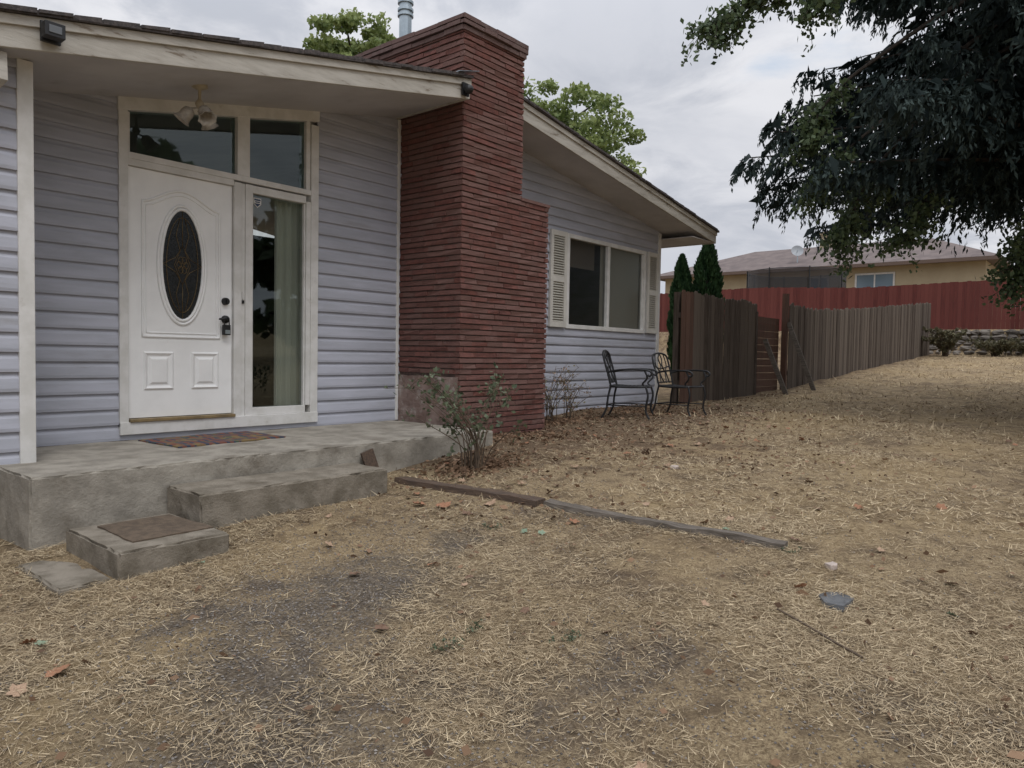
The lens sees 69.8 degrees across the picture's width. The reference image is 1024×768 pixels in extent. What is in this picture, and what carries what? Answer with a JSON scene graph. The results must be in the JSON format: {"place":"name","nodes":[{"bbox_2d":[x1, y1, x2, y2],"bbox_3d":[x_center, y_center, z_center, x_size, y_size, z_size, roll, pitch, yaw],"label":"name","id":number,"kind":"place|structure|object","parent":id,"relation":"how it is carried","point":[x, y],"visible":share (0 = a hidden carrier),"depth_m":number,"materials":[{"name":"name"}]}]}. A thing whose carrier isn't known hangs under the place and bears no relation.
{"place":"outdoors","nodes":[
{"label":"outdoors","id":0,"kind":"place"},
{"bbox_2d":[0,0,1022,300],"label":"sky","id":1,"kind":"structure","parent":0,"point":[698,120],"materials":[{"name":"white"}]},
{"bbox_2d":[0,308,1023,767],"bbox_3d":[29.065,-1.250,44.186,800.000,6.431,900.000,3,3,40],"label":"ground","id":2,"kind":"structure","parent":0,"point":[766,748],"depth_m":3.36,"materials":[{"name":"beige plant"}]},
{"bbox_2d":[6,682,28,696],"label":"fallen leaf","id":3,"kind":"object","parent":2,"relation":"on","point":[18,688],"visible":1,"depth_m":2.64,"materials":[{"name":"beige plant"}]},
{"bbox_2d":[18,638,35,644],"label":"fallen leaf","id":4,"kind":"object","parent":2,"relation":"on","point":[28,641],"visible":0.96,"depth_m":3.01,"materials":[{"name":"brown plant"}]},
{"bbox_2d":[34,640,47,644],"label":"fallen leaf","id":5,"kind":"object","parent":2,"relation":"on","point":[42,642],"visible":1,"depth_m":3.01,"materials":[{"name":"plant"}]},
{"bbox_2d":[45,664,70,676],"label":"fallen leaf","id":6,"kind":"object","parent":2,"relation":"on","point":[57,670],"visible":1,"depth_m":2.76,"materials":[{"name":"brown plant"}]},
{"bbox_2d":[17,558,109,596],"bbox_3d":[-2.348,1.092,3.837,0.626,0.239,0.259,3,3,40],"label":"concrete step","id":7,"kind":"object","parent":2,"relation":"on","point":[56,577],"visible":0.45,"depth_m":3.76,"materials":[{"name":"grey concrete"}]},
{"bbox_2d":[65,513,227,580],"bbox_3d":[-2.074,0.990,4.174,0.728,0.325,0.607,3,3,40],"label":"concrete step","id":8,"kind":"object","parent":2,"relation":"on","point":[111,555],"visible":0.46,"depth_m":3.93,"materials":[{"name":"grey concrete"}]},
{"bbox_2d":[97,514,212,542],"bbox_3d":[-2.064,0.823,4.236,0.518,0.017,0.461,3,3,40],"label":"doormat","id":9,"kind":"object","parent":8,"relation":"on","point":[140,530],"visible":1,"depth_m":4.19,"materials":[{"name":"brown fabric"}]},
{"bbox_2d":[0,421,492,550],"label":"porch","id":10,"kind":"object","parent":2,"relation":"on","point":[51,495],"visible":0.58,"depth_m":4.91,"materials":[{"name":"concrete"}]},
{"bbox_2d":[138,431,284,447],"bbox_3d":[-2.468,0.452,6.097,0.628,0.020,0.985,3,3,36],"label":"doormat","id":11,"kind":"object","parent":10,"relation":"on","point":[204,439],"visible":1,"depth_m":6.00,"materials":[{"name":"brown fabric"}]},
{"bbox_2d":[168,463,386,528],"bbox_3d":[-1.591,0.834,5.175,0.449,0.376,1.488,3,3,40],"label":"concrete step","id":12,"kind":"object","parent":2,"relation":"on","point":[218,503],"visible":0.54,"depth_m":4.90,"materials":[{"name":"grey concrete"}]},
{"bbox_2d":[360,448,378,467],"bbox_3d":[-1.147,0.653,5.959,0.060,0.255,0.177,3,3,40],"label":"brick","id":13,"kind":"object","parent":12,"relation":"on","point":[368,457],"visible":0.57,"depth_m":5.95,"materials":[{"name":"brown brick"}]},
{"bbox_2d":[302,7,395,55],"bbox_3d":[-5.159,-6.319,24.674,4.228,12.193,4.659,3,3,40],"label":"leafy tree","id":14,"kind":"object","parent":2,"relation":"on","point":[374,34],"visible":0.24,"depth_m":23.26,"materials":[{"name":"green plant"}]},
{"bbox_2d":[0,0,719,463],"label":"house","id":15,"kind":"structure","parent":2,"relation":"on","point":[454,202],"depth_m":7.20,"materials":[{"name":"plastic"}]},
{"bbox_2d":[128,166,231,417],"bbox_3d":[-2.795,-0.743,6.241,0.115,2.028,0.896,3,3,40],"label":"door","id":16,"kind":"structure","parent":15,"relation":"in","point":[180,228],"depth_m":6.22,"materials":[{"name":"paint"}]},
{"bbox_2d":[564,233,646,332],"bbox_3d":[1.464,-1.492,11.301,0.085,1.350,2.220,3,3,40],"label":"window","id":17,"kind":"structure","parent":15,"relation":"in","point":[606,281],"depth_m":11.24,"materials":[{"name":"white glass"}]},
{"bbox_2d":[373,624,388,628],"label":"fallen leaf","id":18,"kind":"object","parent":2,"relation":"on","point":[382,626],"visible":1,"depth_m":3.16,"materials":[{"name":"brown plant"}]},
{"bbox_2d":[436,500,451,506],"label":"fallen leaf","id":19,"kind":"object","parent":2,"relation":"on","point":[445,504],"visible":1,"depth_m":5.10,"materials":[{"name":"orange plant"}]},
{"bbox_2d":[430,636,464,653],"bbox_3d":[-0.263,1.078,2.990,0.161,0.088,0.078,-1,3,-35],"label":"weed","id":20,"kind":"object","parent":2,"relation":"on","point":[435,647],"visible":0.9,"depth_m":3.00,"materials":[{"name":"green plant"}]},
{"bbox_2d":[384,362,528,469],"bbox_3d":[-0.501,0.276,6.239,1.150,0.948,0.950,1,2,-12],"label":"rose bush","id":21,"kind":"object","parent":2,"relation":"on","point":[493,393],"visible":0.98,"depth_m":6.19,"materials":[{"name":"green plant"}]},
{"bbox_2d":[394,476,545,507],"bbox_3d":[-0.356,0.798,5.493,1.401,0.072,0.148,3,3,38],"label":"garden timber","id":22,"kind":"object","parent":2,"relation":"on","point":[528,500],"visible":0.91,"depth_m":5.39,"materials":[{"name":"brown wood"}]},
{"bbox_2d":[463,616,483,633],"bbox_3d":[-0.164,1.055,3.172,0.085,0.075,0.151,1,2,6],"label":"weed","id":23,"kind":"object","parent":2,"relation":"on","point":[476,624],"visible":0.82,"depth_m":3.16,"materials":[{"name":"green plant"}]},
{"bbox_2d":[484,499,495,505],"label":"fallen leaf","id":24,"kind":"object","parent":2,"relation":"on","point":[493,501],"visible":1,"depth_m":5.10,"materials":[{"name":"beige plant"}]},
{"bbox_2d":[482,523,501,529],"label":"weed","id":25,"kind":"object","parent":2,"relation":"on","point":[484,524],"visible":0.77,"depth_m":4.63,"materials":[{"name":"green plant"}]},
{"bbox_2d":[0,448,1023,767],"bbox_3d":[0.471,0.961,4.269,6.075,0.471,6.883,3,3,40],"label":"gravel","id":26,"kind":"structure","parent":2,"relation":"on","point":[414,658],"depth_m":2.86,"materials":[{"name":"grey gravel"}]},
{"bbox_2d":[0,391,1023,766],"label":"leaf litter","id":27,"kind":"object","parent":2,"relation":"on","point":[498,461],"visible":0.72,"depth_m":6.26,"materials":[{"name":"brown plant"}]},
{"bbox_2d":[520,606,529,613],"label":"fallen leaf","id":28,"kind":"object","parent":2,"relation":"on","point":[523,609],"visible":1,"depth_m":3.31,"materials":[{"name":"brown plant"}]},
{"bbox_2d":[543,365,579,420],"bbox_3d":[0.482,0.066,9.204,0.756,0.901,0.886,3,3,40],"label":"dry shrub","id":29,"kind":"object","parent":2,"relation":"on","point":[550,401],"visible":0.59,"depth_m":9.22,"materials":[{"name":"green plant"}]},
{"bbox_2d":[548,622,581,642],"bbox_3d":[0.228,1.059,3.075,0.107,0.082,0.142,3,3,40],"label":"weed","id":30,"kind":"object","parent":2,"relation":"on","point":[571,637],"visible":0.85,"depth_m":3.07,"materials":[{"name":"green plant"}]},
{"bbox_2d":[553,364,590,417],"bbox_3d":[0.789,0.124,9.695,0.514,0.761,0.614,1,2,-1],"label":"dry shrub","id":31,"kind":"object","parent":2,"relation":"on","point":[570,407],"visible":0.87,"depth_m":9.62,"materials":[{"name":"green plant"}]},
{"bbox_2d":[523,77,646,176],"bbox_3d":[1.676,-5.332,24.780,5.992,9.931,6.020,3,3,40],"label":"leafy tree","id":32,"kind":"object","parent":2,"relation":"on","point":[602,138],"visible":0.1,"depth_m":23.26,"materials":[{"name":"green plant"}]},
{"bbox_2d":[601,350,657,419],"bbox_3d":[1.559,-0.001,9.774,0.692,0.905,0.600,2,2,18],"label":"patio chair","id":33,"kind":"object","parent":2,"relation":"on","point":[613,379],"visible":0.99,"depth_m":9.67,"materials":[{"name":"black metal"}]},
{"bbox_2d":[634,761,646,767],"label":"fallen leaf","id":34,"kind":"object","parent":2,"relation":"on","point":[641,765],"visible":1,"depth_m":2.21,"materials":[{"name":"brown plant"}]},
{"bbox_2d":[543,499,787,549],"bbox_3d":[0.896,0.873,4.600,1.596,0.090,0.119,3,3,35],"label":"garden timber","id":35,"kind":"object","parent":2,"relation":"on","point":[746,538],"visible":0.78,"depth_m":4.52,"materials":[{"name":"wood"}]},
{"bbox_2d":[666,253,692,377],"bbox_3d":[4.129,-1.584,17.950,0.710,3.241,0.712,3,3,40],"label":"cypress tree","id":36,"kind":"object","parent":2,"relation":"on","point":[682,279],"visible":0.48,"depth_m":17.81,"materials":[{"name":"green plant"}]},
{"bbox_2d":[650,352,710,416],"bbox_3d":[2.377,0.004,10.441,0.692,0.905,0.600,3,3,39],"label":"patio chair","id":37,"kind":"object","parent":2,"relation":"on","point":[672,385],"visible":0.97,"depth_m":10.46,"materials":[{"name":"black metal"}]},
{"bbox_2d":[701,599,709,605],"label":"fallen leaf","id":38,"kind":"object","parent":2,"relation":"on","point":[704,602],"visible":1,"depth_m":3.36,"materials":[{"name":"beige plant"}]},
{"bbox_2d":[691,244,724,341],"bbox_3d":[4.749,-1.758,17.955,0.983,3.574,0.966,3,3,40],"label":"cypress tree","id":39,"kind":"object","parent":2,"relation":"on","point":[706,267],"visible":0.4,"depth_m":17.70,"materials":[{"name":"green plant"}]},
{"bbox_2d":[671,290,756,403],"bbox_3d":[3.818,-0.561,13.594,0.175,2.137,3.240,3,3,40],"label":"wooden fence","id":40,"kind":"object","parent":2,"relation":"on","point":[706,323],"visible":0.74,"depth_m":13.24,"materials":[{"name":"brown wood"}]},
{"bbox_2d":[753,294,788,394],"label":"fence gate","id":41,"kind":"structure","parent":2,"relation":"on","point":[763,370],"depth_m":15.56,"materials":[{"name":"brown wood"}]},
{"bbox_2d":[763,339,787,394],"bbox_3d":[5.305,-0.337,14.759,0.540,1.157,0.049,3,3,34],"label":"fence brace","id":42,"kind":"object","parent":2,"relation":"on","point":[775,366],"visible":0.86,"depth_m":14.74,"materials":[{"name":"brown wood"}]},
{"bbox_2d":[779,546,801,554],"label":"weed","id":43,"kind":"object","parent":2,"relation":"on","point":[789,551],"visible":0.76,"depth_m":4.07,"materials":[{"name":"green plant"}]},
{"bbox_2d":[746,266,846,287],"bbox_3d":[13.508,-3.938,34.984,4.470,2.850,4.470,3,3,40],"label":"trampoline","id":44,"kind":"object","parent":2,"relation":"on","point":[789,277],"visible":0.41,"depth_m":33.04,"materials":[{"name":"black metal"}]},
{"bbox_2d":[794,583,806,588],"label":"fallen leaf","id":45,"kind":"object","parent":2,"relation":"on","point":[801,585],"visible":0.89,"depth_m":3.58,"materials":[{"name":"brown plant"}]},
{"bbox_2d":[787,322,815,389],"bbox_3d":[6.197,-0.586,15.714,0.659,1.503,0.047,3,3,35],"label":"fence brace","id":46,"kind":"object","parent":2,"relation":"on","point":[801,356],"visible":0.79,"depth_m":15.70,"materials":[{"name":"brown wood"}]},
{"bbox_2d":[777,608,862,658],"bbox_3d":[1.284,1.036,3.074,0.026,0.026,0.509,0,2,-17],"label":"fallen stick","id":47,"kind":"object","parent":2,"relation":"on","point":[828,638],"visible":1,"depth_m":3.05,"materials":[{"name":"brown wood"}]},
{"bbox_2d":[824,561,837,570],"bbox_3d":[1.686,0.964,3.866,0.086,0.043,0.068,0,3,-24],"label":"flat rock","id":48,"kind":"object","parent":2,"relation":"on","point":[832,565],"visible":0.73,"depth_m":3.84,"materials":[{"name":"stone"}]},
{"bbox_2d":[660,232,1012,306],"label":"neighbour house","id":49,"kind":"structure","parent":2,"relation":"on","point":[945,265],"depth_m":43.57,"materials":[{"name":"brown paint"}]},
{"bbox_2d":[791,246,803,262],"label":"satellite dish","id":50,"kind":"object","parent":49,"relation":"attached to","point":[797,251],"visible":0.96,"depth_m":47.13,"materials":[{"name":"grey metal"}]},
{"bbox_2d":[855,272,894,287],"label":"window","id":51,"kind":"structure","parent":49,"relation":"in","point":[862,280],"depth_m":43.72,"materials":[{"name":"blue"}]},
{"bbox_2d":[818,592,854,612],"bbox_3d":[1.523,1.027,3.469,0.153,0.041,0.220,3,3,40],"label":"slate piece","id":52,"kind":"object","parent":2,"relation":"on","point":[837,603],"visible":0.74,"depth_m":3.42,"materials":[{"name":"grey stone"}]},
{"bbox_2d":[680,0,1023,316],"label":"maple tree","id":53,"kind":"object","parent":2,"relation":"on","point":[732,19],"visible":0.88,"depth_m":10.02,"materials":[{"name":"green plant"}]},
{"bbox_2d":[787,302,930,388],"bbox_3d":[10.687,-1.336,21.605,0.176,3.015,14.698,3,3,40],"label":"wooden fence","id":54,"kind":"object","parent":2,"relation":"on","point":[834,342],"visible":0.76,"depth_m":19.64,"materials":[{"name":"brown wood"}]},
{"bbox_2d":[729,0,1023,256],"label":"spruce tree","id":55,"kind":"object","parent":2,"relation":"on","point":[942,97],"visible":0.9,"depth_m":9.94,"materials":[{"name":"green plant"}]},
{"bbox_2d":[936,503,946,509],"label":"fallen leaf","id":56,"kind":"object","parent":2,"relation":"on","point":[938,505],"visible":0.98,"depth_m":4.87,"materials":[{"name":"orange plant"}]},
{"bbox_2d":[921,326,967,356],"bbox_3d":[15.172,-1.511,26.000,1.482,1.124,1.389,1,2,12],"label":"dry shrub","id":57,"kind":"object","parent":2,"relation":"on","point":[944,342],"visible":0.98,"depth_m":25.78,"materials":[{"name":"green plant"}]},
{"bbox_2d":[929,329,1023,354],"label":"retaining wall","id":58,"kind":"structure","parent":2,"relation":"on","point":[998,334],"depth_m":26.64,"materials":[{"name":"stone"}]},
{"bbox_2d":[659,280,1023,331],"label":"red fence","id":59,"kind":"object","parent":58,"relation":"on","point":[951,304],"visible":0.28,"depth_m":28.68,"materials":[{"name":"red wood"}]},
{"bbox_2d":[967,336,1021,355],"bbox_3d":[16.864,-1.327,25.609,1.468,0.787,1.607,2,2,14],"label":"dry shrub","id":60,"kind":"object","parent":2,"relation":"on","point":[998,347],"visible":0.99,"depth_m":25.34,"materials":[{"name":"green plant"}]},
{"bbox_2d":[1015,342,1023,352],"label":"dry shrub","id":61,"kind":"object","parent":2,"relation":"on","point":[1020,349],"visible":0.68,"depth_m":25.30,"materials":[{"name":"green plant"}]}
]}

